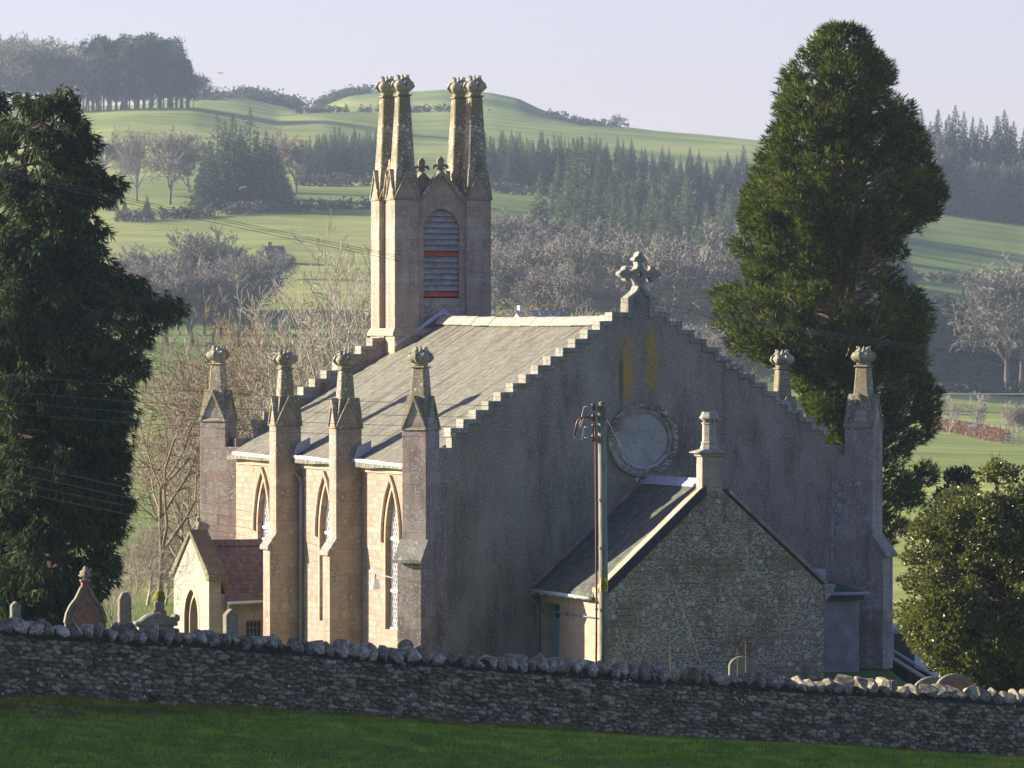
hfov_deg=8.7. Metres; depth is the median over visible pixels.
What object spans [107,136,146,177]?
bare tree
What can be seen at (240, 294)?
bare tree
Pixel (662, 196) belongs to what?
fir tree
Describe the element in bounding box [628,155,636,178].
fir tree
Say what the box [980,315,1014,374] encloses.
pine tree
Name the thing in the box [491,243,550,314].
bare tree
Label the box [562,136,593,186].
fir tree
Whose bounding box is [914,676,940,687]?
gravestone
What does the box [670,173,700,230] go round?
fir tree
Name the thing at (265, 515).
window
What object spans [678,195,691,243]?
fir tree
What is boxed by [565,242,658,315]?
bare tree
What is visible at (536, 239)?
bare tree
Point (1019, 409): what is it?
sapling
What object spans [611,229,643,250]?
bare tree
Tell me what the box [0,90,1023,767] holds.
ground
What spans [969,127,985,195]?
fir tree
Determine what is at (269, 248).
house
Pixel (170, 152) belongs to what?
bare tree
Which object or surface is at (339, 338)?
bare tree
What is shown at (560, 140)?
fir tree
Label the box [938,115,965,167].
fir tree
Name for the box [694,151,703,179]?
fir tree
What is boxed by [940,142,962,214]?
fir tree
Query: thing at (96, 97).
bare tree
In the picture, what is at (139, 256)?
bare tree
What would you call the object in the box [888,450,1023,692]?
holly tree
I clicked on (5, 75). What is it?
bare tree
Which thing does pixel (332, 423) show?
overhead wire
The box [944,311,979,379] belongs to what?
pine tree
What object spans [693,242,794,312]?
bare tree
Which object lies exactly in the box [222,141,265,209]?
fir tree
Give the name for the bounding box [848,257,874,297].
fir tree
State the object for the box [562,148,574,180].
fir tree
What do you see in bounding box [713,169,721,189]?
fir tree
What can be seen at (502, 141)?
fir tree
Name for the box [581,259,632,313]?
bare tree
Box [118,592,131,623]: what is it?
gravestone
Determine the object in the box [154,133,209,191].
bare tree
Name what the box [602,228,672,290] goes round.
bare tree
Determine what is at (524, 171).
fir tree
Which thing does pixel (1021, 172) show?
bare tree
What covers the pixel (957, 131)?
fir tree
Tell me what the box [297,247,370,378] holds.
bare tree
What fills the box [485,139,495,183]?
fir tree
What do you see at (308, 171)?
fir tree
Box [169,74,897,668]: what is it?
church
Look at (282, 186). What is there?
fir tree
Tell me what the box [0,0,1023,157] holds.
sky
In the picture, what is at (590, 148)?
fir tree
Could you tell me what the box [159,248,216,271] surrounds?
bare tree
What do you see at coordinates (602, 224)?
fir tree
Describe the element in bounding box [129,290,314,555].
bare tree
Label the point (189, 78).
pine tree
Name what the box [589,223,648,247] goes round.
bare tree
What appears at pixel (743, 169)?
fir tree
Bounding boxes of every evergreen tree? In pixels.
[0,83,193,626]
[0,90,41,620]
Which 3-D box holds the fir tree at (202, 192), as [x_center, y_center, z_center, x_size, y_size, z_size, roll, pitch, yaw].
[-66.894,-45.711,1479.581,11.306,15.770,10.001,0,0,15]
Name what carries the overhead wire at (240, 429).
attached to the electricity pole
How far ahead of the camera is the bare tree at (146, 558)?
290.60 m
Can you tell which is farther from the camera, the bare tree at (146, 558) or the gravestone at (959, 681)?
the bare tree at (146, 558)
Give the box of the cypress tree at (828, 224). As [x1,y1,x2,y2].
[702,18,951,546]
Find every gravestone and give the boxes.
[10,601,20,617]
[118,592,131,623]
[223,609,237,635]
[397,639,413,648]
[728,656,756,676]
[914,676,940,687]
[936,673,972,690]
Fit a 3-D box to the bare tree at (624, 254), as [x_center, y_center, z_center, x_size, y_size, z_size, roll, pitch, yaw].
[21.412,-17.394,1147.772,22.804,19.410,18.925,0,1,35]
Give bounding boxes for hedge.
[113,195,370,221]
[293,103,490,113]
[293,171,371,185]
[490,180,556,195]
[905,268,1016,284]
[933,417,1010,443]
[937,375,1023,396]
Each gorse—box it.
[184,88,246,100]
[223,84,309,108]
[309,84,376,107]
[542,108,628,127]
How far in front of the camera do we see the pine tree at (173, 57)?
2137.99 m
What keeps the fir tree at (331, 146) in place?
on the ground at (950, 244)
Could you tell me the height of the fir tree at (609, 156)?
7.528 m
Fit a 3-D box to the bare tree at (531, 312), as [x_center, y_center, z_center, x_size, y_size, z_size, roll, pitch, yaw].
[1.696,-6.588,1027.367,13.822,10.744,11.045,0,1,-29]
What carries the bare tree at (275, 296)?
on the ground at (950, 244)
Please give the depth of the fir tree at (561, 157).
1682.24 m
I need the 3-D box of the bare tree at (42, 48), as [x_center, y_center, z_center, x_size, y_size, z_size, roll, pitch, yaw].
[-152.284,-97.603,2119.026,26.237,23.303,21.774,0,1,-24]
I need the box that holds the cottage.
[889,623,938,684]
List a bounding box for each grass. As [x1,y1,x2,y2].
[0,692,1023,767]
[0,696,1023,767]
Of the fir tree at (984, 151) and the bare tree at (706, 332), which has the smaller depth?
the bare tree at (706, 332)
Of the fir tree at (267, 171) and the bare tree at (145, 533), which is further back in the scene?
the fir tree at (267, 171)
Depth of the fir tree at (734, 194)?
1629.32 m
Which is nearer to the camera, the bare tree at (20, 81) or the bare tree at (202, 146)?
the bare tree at (202, 146)
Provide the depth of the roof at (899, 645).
227.90 m
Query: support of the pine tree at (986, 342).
on the ground at (950, 244)
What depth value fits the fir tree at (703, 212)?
1524.11 m
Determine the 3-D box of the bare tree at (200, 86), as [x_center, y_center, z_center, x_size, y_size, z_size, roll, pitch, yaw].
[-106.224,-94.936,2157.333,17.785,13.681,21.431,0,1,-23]
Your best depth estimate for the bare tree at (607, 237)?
1286.65 m
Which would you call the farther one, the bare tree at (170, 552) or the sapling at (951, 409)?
the sapling at (951, 409)
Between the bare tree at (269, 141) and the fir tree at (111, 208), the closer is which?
the fir tree at (111, 208)
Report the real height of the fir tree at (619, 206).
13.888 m
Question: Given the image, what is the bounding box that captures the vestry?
[528,412,834,678]
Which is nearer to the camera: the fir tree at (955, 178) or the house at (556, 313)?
the house at (556, 313)
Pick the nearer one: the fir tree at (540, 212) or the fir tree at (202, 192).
the fir tree at (540, 212)
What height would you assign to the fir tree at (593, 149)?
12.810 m
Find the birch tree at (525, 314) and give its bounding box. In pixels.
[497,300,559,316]
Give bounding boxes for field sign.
[968,424,976,437]
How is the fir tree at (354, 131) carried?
on the ground at (950, 244)
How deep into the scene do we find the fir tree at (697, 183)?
1629.22 m
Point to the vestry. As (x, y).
(740, 570)
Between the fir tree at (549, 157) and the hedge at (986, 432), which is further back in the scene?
the fir tree at (549, 157)
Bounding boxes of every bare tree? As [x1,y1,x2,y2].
[0,33,42,108]
[0,34,54,100]
[0,39,39,108]
[0,40,31,91]
[0,60,14,90]
[7,54,56,93]
[9,38,67,94]
[14,32,78,94]
[17,35,48,97]
[20,38,85,95]
[22,36,63,95]
[25,46,97,94]
[40,48,109,94]
[68,516,195,627]
[69,543,141,628]
[70,46,112,108]
[71,45,117,110]
[74,89,106,110]
[76,89,120,110]
[76,540,151,628]
[87,127,118,194]
[101,83,152,108]
[101,541,154,595]
[104,249,144,275]
[105,88,134,109]
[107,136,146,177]
[109,128,161,200]
[109,242,156,271]
[115,247,163,284]
[117,86,149,108]
[117,255,192,331]
[120,268,169,329]
[122,366,255,545]
[122,519,174,604]
[123,379,244,567]
[123,522,180,590]
[124,303,275,590]
[125,250,166,265]
[127,527,184,591]
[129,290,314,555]
[130,261,207,344]
[131,250,197,270]
[136,83,174,107]
[137,246,200,334]
[139,254,196,275]
[139,539,173,604]
[140,124,202,204]
[148,251,232,344]
[151,248,210,272]
[152,535,179,575]
[153,85,189,107]
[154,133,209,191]
[159,75,204,106]
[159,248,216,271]
[165,72,214,107]
[165,218,235,264]
[166,321,268,487]
[171,502,196,540]
[172,72,221,107]
[183,268,247,343]
[188,264,238,316]
[191,230,250,271]
[193,268,237,334]
[194,260,246,334]
[195,266,352,446]
[197,245,273,288]
[202,264,327,432]
[205,245,299,316]
[207,244,293,334]
[212,278,268,344]
[226,223,370,437]
[227,308,360,437]
[246,215,370,417]
[256,134,293,175]
[265,123,315,191]
[271,246,294,276]
[272,245,370,395]
[275,253,299,277]
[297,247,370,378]
[491,208,565,246]
[491,211,540,245]
[491,218,533,245]
[491,228,531,258]
[491,234,567,309]
[491,241,527,315]
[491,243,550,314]
[491,252,544,315]
[491,302,515,316]
[492,309,512,316]
[499,226,556,301]
[509,257,586,314]
[509,262,592,316]
[516,306,547,316]
[523,220,570,247]
[526,226,568,245]
[531,226,621,316]
[534,227,589,267]
[543,228,601,316]
[545,221,589,244]
[548,215,611,243]
[550,264,614,315]
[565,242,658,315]
[568,224,626,245]
[574,306,599,315]
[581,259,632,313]
[583,226,690,305]
[585,238,699,314]
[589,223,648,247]
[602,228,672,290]
[608,114,627,122]
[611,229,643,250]
[636,213,787,336]
[646,231,711,329]
[655,242,694,310]
[658,248,731,324]
[664,255,743,328]
[669,239,732,319]
[681,273,755,334]
[682,322,728,340]
[685,322,748,365]
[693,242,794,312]
[698,273,778,331]
[703,325,773,382]
[703,333,737,364]
[717,329,773,380]
[907,128,963,186]
[931,261,1023,386]
[951,251,1023,385]
[964,158,1004,181]
[991,162,1005,189]
[1012,161,1023,180]
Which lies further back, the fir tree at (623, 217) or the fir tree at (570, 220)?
the fir tree at (623, 217)
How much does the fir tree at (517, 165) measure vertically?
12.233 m
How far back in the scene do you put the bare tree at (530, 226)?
1287.02 m
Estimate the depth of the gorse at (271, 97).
2544.32 m
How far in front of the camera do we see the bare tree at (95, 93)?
2124.64 m
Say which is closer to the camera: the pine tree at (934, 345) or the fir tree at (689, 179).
the pine tree at (934, 345)
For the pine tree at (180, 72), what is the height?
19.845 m
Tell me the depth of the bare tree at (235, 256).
1183.28 m
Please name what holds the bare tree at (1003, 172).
on the ground at (950, 244)
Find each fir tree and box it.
[106,201,118,210]
[143,195,150,210]
[182,140,228,209]
[185,112,231,200]
[192,154,211,200]
[201,115,260,208]
[213,120,234,166]
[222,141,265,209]
[227,126,256,188]
[237,107,268,167]
[239,132,280,208]
[254,145,274,203]
[255,130,289,198]
[267,135,293,194]
[269,162,298,211]
[275,159,285,185]
[280,178,298,211]
[299,147,314,180]
[304,143,313,167]
[307,135,312,158]
[310,142,318,176]
[311,133,333,180]
[312,134,320,162]
[314,136,322,170]
[316,134,333,180]
[327,133,338,173]
[328,135,335,157]
[331,141,347,181]
[336,126,341,149]
[336,134,352,179]
[336,135,347,175]
[342,133,365,181]
[345,136,357,178]
[348,126,358,153]
[359,138,368,163]
[360,131,375,180]
[363,129,369,157]
[367,131,376,180]
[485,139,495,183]
[486,136,502,179]
[487,143,503,188]
[496,132,507,168]
[497,132,507,151]
[497,136,507,173]
[497,137,516,182]
[498,206,508,222]
[499,145,518,189]
[505,131,513,163]
[507,136,521,167]
[509,143,525,187]
[512,132,528,169]
[514,141,528,184]
[519,149,529,184]
[521,140,534,169]
[524,142,541,187]
[524,172,554,233]
[526,145,548,190]
[536,145,552,191]
[537,131,543,158]
[538,131,545,155]
[541,139,555,185]
[544,154,563,215]
[548,136,558,165]
[548,149,560,183]
[550,138,587,213]
[551,168,579,224]
[551,192,567,230]
[554,148,562,178]
[556,146,565,182]
[557,135,565,160]
[558,184,574,218]
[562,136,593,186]
[562,144,570,172]
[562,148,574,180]
[562,200,572,227]
[566,208,577,228]
[568,141,588,203]
[572,143,600,210]
[572,178,587,220]
[576,185,597,233]
[578,212,584,231]
[584,138,599,185]
[587,151,606,216]
[591,139,597,156]
[594,148,616,215]
[594,200,611,236]
[597,137,610,167]
[600,193,619,241]
[606,142,612,166]
[610,196,633,238]
[611,135,622,167]
[612,146,630,196]
[613,192,628,232]
[618,155,635,192]
[619,139,625,161]
[622,147,630,175]
[626,138,637,168]
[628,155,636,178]
[628,181,644,225]
[628,206,641,241]
[629,158,649,204]
[631,166,647,213]
[634,149,649,179]
[636,218,647,242]
[641,218,651,244]
[642,149,649,172]
[643,167,657,203]
[645,185,659,221]
[648,151,655,172]
[650,157,658,181]
[653,163,666,196]
[655,208,667,243]
[656,146,668,174]
[657,159,666,183]
[657,170,673,221]
[658,168,666,206]
[664,207,689,248]
[665,149,672,175]
[665,156,681,204]
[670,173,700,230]
[674,172,702,223]
[674,174,698,212]
[677,154,683,177]
[678,164,683,185]
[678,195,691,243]
[684,148,696,178]
[684,167,692,187]
[685,205,703,246]
[688,162,712,213]
[688,211,703,252]
[693,228,703,250]
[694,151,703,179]
[695,160,703,188]
[695,201,725,251]
[695,202,707,238]
[697,163,717,217]
[697,199,707,224]
[700,209,712,241]
[702,160,725,219]
[711,204,727,250]
[711,205,719,221]
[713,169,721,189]
[716,157,724,183]
[717,208,732,241]
[717,214,731,252]
[719,177,737,212]
[721,151,736,183]
[722,163,740,211]
[722,165,732,193]
[723,189,737,236]
[723,190,733,218]
[726,222,738,247]
[732,170,738,192]
[733,155,740,185]
[734,145,751,185]
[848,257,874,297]
[876,252,910,294]
[893,235,918,283]
[907,319,941,378]
[916,110,932,145]
[924,295,955,382]
[928,121,934,139]
[930,109,946,154]
[932,312,969,383]
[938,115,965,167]
[938,129,976,214]
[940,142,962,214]
[942,297,998,384]
[947,105,965,157]
[947,123,964,194]
[956,111,971,158]
[957,132,972,168]
[957,288,973,374]
[963,129,984,166]
[968,117,981,165]
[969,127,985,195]
[969,315,1023,386]
[971,118,991,160]
[973,310,1011,384]
[979,136,995,172]
[982,116,1011,170]
[982,125,994,156]
[988,116,1002,162]
[993,110,1019,159]
[994,119,1017,169]
[996,336,1023,386]
[1000,126,1022,176]
[1011,121,1023,161]
[1016,128,1023,160]
[1016,137,1023,167]
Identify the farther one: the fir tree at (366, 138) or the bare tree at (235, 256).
the fir tree at (366, 138)
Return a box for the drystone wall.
[0,617,1023,757]
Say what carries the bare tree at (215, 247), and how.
on the ground at (950, 244)
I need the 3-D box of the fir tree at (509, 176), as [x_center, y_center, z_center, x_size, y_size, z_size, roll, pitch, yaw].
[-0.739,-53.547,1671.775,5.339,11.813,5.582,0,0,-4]
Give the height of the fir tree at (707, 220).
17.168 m
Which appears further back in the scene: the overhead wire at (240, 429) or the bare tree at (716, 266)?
the bare tree at (716, 266)
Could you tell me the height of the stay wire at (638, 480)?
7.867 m
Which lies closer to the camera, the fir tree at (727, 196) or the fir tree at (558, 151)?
the fir tree at (727, 196)
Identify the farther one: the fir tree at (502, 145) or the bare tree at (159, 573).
the fir tree at (502, 145)
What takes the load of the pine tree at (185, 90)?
on the ground at (950, 244)
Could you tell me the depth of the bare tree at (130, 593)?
295.76 m
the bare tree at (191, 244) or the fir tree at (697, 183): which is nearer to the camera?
the bare tree at (191, 244)
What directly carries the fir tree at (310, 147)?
on the ground at (950, 244)
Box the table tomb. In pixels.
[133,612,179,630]
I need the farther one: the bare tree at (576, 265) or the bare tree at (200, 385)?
the bare tree at (576, 265)
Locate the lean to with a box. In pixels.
[815,569,869,672]
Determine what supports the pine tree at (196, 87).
on the ground at (950, 244)
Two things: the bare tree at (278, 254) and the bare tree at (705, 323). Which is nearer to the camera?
the bare tree at (705, 323)
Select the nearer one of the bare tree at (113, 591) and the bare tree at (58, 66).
the bare tree at (113, 591)
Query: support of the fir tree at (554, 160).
on the ground at (950, 244)
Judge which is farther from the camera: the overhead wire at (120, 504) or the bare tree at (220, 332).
the bare tree at (220, 332)
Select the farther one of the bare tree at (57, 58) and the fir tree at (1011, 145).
the bare tree at (57, 58)
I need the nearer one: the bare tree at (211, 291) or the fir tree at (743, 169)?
the bare tree at (211, 291)
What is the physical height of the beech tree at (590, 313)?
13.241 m
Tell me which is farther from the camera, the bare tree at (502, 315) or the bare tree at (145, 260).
the bare tree at (145, 260)
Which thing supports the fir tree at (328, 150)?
on the ground at (950, 244)
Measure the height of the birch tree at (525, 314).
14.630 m
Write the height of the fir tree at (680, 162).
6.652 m
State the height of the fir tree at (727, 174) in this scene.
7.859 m
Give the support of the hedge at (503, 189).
on the ground at (950, 244)
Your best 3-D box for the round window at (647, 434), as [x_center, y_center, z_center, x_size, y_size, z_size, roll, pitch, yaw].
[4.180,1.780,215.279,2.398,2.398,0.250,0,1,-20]
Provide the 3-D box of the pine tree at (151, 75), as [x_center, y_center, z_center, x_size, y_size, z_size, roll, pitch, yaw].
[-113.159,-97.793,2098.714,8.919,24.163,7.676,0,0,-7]
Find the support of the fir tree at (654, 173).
on the ground at (950, 244)
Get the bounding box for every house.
[263,242,284,262]
[514,306,567,316]
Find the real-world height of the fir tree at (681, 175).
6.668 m
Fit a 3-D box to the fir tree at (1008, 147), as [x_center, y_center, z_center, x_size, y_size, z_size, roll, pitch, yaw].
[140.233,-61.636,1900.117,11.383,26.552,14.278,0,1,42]
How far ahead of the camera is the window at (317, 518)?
223.00 m
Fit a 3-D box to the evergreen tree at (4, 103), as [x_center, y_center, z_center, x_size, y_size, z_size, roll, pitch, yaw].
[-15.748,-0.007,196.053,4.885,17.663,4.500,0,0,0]
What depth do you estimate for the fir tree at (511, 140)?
1722.30 m
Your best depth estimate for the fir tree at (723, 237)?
1443.48 m
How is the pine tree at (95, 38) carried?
on the ground at (950, 244)
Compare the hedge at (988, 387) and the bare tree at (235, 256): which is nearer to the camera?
the hedge at (988, 387)
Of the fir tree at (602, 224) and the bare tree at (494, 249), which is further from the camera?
the fir tree at (602, 224)
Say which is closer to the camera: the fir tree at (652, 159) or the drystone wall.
the drystone wall
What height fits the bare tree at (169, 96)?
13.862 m
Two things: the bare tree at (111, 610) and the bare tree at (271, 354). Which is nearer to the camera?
the bare tree at (111, 610)
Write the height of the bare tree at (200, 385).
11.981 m
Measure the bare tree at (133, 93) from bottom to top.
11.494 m
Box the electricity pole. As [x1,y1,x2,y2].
[573,401,608,666]
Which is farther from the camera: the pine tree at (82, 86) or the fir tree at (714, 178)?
the pine tree at (82, 86)
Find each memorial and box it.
[63,566,106,629]
[152,591,166,614]
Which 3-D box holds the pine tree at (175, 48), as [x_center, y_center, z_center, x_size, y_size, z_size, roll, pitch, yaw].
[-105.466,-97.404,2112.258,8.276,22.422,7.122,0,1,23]
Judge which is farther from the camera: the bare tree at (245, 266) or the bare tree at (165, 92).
the bare tree at (165, 92)
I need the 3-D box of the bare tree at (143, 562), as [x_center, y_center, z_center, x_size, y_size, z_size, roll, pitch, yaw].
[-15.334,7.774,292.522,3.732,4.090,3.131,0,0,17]
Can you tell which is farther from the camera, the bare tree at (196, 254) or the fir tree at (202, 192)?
the fir tree at (202, 192)
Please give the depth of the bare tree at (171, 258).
1180.91 m
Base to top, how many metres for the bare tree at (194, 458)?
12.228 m
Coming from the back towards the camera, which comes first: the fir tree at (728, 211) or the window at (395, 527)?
the fir tree at (728, 211)
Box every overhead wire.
[0,168,1020,359]
[0,412,474,437]
[0,469,247,520]
[1,174,1020,363]
[1,459,247,511]
[2,171,1023,361]
[2,479,249,528]
[2,488,245,535]
[4,374,553,406]
[5,391,581,417]
[6,402,582,427]
[942,394,1023,394]
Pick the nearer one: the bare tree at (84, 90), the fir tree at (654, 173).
the fir tree at (654, 173)
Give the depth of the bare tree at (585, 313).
1042.15 m
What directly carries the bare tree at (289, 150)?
on the ground at (950, 244)
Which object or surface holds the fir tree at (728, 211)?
on the ground at (950, 244)
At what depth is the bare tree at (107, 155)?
1538.95 m
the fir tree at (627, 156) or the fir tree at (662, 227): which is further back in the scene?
the fir tree at (627, 156)
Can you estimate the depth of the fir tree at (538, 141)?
1726.50 m
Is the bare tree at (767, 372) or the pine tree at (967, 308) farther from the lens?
the pine tree at (967, 308)
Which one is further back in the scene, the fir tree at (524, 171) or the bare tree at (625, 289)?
the fir tree at (524, 171)
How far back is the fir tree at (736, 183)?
1789.33 m
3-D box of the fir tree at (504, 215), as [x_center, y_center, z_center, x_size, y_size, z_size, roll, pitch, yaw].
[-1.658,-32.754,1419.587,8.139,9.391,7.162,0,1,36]
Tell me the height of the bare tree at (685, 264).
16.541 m
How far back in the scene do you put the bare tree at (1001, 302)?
1238.32 m
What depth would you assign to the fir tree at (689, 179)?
1789.39 m
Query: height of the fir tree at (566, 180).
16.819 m
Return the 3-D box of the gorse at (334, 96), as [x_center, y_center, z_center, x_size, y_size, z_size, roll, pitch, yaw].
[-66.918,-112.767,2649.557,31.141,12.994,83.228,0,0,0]
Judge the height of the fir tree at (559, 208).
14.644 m
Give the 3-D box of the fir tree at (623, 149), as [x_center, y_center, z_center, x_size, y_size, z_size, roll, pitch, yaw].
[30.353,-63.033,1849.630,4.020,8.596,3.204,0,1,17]
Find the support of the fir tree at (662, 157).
on the ground at (950, 244)
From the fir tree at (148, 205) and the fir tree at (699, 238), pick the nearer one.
the fir tree at (699, 238)
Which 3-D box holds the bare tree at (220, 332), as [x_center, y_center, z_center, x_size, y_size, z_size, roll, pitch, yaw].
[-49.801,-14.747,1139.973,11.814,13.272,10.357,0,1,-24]
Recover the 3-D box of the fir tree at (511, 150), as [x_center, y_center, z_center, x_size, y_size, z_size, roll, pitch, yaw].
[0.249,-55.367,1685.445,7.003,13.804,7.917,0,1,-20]
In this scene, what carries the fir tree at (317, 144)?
on the ground at (950, 244)
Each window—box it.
[251,467,268,539]
[313,471,328,620]
[378,475,401,629]
[607,402,678,476]
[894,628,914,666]
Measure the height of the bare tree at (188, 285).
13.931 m
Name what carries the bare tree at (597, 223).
on the ground at (950, 244)
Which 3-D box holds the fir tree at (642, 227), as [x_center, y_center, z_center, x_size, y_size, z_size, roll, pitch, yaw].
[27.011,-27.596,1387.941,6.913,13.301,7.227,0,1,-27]
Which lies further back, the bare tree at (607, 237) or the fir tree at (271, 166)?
the fir tree at (271, 166)
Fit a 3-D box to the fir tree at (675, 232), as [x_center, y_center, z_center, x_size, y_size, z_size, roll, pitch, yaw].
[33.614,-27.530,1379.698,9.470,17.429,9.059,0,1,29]
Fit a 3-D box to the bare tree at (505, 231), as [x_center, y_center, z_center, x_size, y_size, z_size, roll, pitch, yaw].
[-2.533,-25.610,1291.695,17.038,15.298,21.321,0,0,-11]
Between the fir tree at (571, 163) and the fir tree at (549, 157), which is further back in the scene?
the fir tree at (549, 157)
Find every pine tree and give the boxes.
[75,38,92,110]
[81,44,100,110]
[82,43,94,110]
[86,36,114,110]
[88,34,104,110]
[97,39,118,109]
[108,38,124,109]
[113,41,135,108]
[114,42,138,108]
[120,33,132,108]
[123,35,137,108]
[128,34,146,107]
[128,40,155,107]
[131,54,144,107]
[136,34,149,107]
[138,31,161,107]
[144,42,167,107]
[148,38,158,107]
[156,37,181,107]
[156,40,173,107]
[158,39,171,107]
[167,38,189,107]
[171,36,186,107]
[172,46,192,107]
[182,70,195,107]
[183,63,196,107]
[188,76,198,107]
[924,298,942,357]
[926,293,952,321]
[933,294,968,362]
[933,298,964,337]
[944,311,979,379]
[958,299,983,366]
[965,316,995,367]
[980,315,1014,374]
[996,326,1021,385]
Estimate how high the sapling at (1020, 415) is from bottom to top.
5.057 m
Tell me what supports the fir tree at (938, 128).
on the ground at (950, 244)
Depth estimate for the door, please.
213.62 m
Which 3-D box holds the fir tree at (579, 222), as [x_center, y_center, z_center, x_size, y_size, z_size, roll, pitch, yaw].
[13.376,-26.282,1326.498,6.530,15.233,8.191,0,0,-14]
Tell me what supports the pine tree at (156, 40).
on the ground at (950, 244)
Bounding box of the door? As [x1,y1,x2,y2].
[553,603,559,656]
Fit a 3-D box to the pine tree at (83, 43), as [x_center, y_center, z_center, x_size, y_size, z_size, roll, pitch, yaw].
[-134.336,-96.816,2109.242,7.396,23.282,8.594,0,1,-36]
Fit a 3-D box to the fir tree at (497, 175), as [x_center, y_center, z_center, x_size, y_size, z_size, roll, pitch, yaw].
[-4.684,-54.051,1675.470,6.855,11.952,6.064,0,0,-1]
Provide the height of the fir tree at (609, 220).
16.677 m
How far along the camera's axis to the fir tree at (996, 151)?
1898.89 m
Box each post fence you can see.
[960,420,1018,434]
[1005,435,1022,445]
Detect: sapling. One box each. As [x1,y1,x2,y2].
[940,393,964,433]
[963,392,992,423]
[997,401,1018,436]
[1000,401,1023,437]
[1008,404,1023,437]
[1014,401,1023,426]
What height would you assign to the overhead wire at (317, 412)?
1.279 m
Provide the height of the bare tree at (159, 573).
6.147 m
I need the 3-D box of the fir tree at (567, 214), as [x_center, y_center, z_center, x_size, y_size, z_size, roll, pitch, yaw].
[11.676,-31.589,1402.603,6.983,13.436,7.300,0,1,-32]
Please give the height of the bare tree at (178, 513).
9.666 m
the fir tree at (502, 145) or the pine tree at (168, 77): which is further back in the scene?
the pine tree at (168, 77)
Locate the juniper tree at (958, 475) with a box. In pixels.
[919,463,981,590]
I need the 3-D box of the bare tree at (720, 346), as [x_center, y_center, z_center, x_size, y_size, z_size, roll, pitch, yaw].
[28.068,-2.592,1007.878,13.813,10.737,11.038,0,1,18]
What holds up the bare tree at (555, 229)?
on the ground at (950, 244)
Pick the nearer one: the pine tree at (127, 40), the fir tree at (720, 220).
the fir tree at (720, 220)
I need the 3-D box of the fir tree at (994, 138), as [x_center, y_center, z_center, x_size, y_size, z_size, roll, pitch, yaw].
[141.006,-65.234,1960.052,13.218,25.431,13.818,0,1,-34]
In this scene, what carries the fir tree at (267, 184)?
on the ground at (950, 244)
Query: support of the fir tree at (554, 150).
on the ground at (950, 244)
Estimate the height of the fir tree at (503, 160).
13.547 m
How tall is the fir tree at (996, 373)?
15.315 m
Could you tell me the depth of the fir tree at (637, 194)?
1537.44 m
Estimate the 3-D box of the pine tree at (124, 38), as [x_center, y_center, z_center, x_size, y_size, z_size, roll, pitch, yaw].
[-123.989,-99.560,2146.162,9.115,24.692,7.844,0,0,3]
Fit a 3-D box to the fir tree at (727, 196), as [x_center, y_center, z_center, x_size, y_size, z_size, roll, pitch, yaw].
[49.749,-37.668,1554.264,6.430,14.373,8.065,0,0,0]
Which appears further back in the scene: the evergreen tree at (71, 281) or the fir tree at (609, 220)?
the fir tree at (609, 220)
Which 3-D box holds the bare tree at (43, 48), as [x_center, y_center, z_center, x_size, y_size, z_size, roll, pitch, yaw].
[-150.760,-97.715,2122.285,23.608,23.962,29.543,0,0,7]
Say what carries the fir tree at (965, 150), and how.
on the ground at (950, 244)
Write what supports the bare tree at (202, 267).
on the ground at (950, 244)
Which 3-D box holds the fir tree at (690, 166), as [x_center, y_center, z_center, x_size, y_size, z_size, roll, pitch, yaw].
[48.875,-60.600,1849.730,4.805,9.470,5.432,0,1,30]
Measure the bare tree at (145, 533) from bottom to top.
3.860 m
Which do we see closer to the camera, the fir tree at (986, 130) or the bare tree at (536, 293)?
the bare tree at (536, 293)
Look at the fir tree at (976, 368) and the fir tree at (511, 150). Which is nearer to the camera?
the fir tree at (976, 368)
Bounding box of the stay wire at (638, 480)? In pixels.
[606,418,701,665]
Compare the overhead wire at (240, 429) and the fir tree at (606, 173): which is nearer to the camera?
the overhead wire at (240, 429)
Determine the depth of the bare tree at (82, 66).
2087.03 m
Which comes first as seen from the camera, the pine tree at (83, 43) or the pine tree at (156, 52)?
the pine tree at (156, 52)
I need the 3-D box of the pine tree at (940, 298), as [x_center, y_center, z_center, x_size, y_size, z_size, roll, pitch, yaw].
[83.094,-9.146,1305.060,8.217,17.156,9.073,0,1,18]
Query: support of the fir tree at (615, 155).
on the ground at (950, 244)
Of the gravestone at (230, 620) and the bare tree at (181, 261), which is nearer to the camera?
the gravestone at (230, 620)
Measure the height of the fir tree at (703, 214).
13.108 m
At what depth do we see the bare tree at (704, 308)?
1132.16 m
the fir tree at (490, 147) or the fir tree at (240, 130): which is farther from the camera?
the fir tree at (490, 147)
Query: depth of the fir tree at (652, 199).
1533.62 m
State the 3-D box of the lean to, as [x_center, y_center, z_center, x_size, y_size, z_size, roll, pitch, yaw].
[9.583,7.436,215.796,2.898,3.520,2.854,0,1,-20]
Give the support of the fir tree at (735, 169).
on the ground at (950, 244)
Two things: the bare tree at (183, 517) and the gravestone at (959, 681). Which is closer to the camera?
the gravestone at (959, 681)
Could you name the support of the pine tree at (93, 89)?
on the ground at (950, 244)
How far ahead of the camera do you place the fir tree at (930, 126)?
1959.33 m
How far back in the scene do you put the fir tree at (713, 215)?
1554.67 m
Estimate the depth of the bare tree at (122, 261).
1177.06 m
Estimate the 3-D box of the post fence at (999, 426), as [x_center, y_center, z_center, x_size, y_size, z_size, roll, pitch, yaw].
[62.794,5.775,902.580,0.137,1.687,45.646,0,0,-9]
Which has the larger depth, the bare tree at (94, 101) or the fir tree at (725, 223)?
the bare tree at (94, 101)
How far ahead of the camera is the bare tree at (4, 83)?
2094.79 m
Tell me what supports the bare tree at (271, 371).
on the ground at (950, 244)
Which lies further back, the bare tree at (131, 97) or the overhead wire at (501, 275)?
the bare tree at (131, 97)

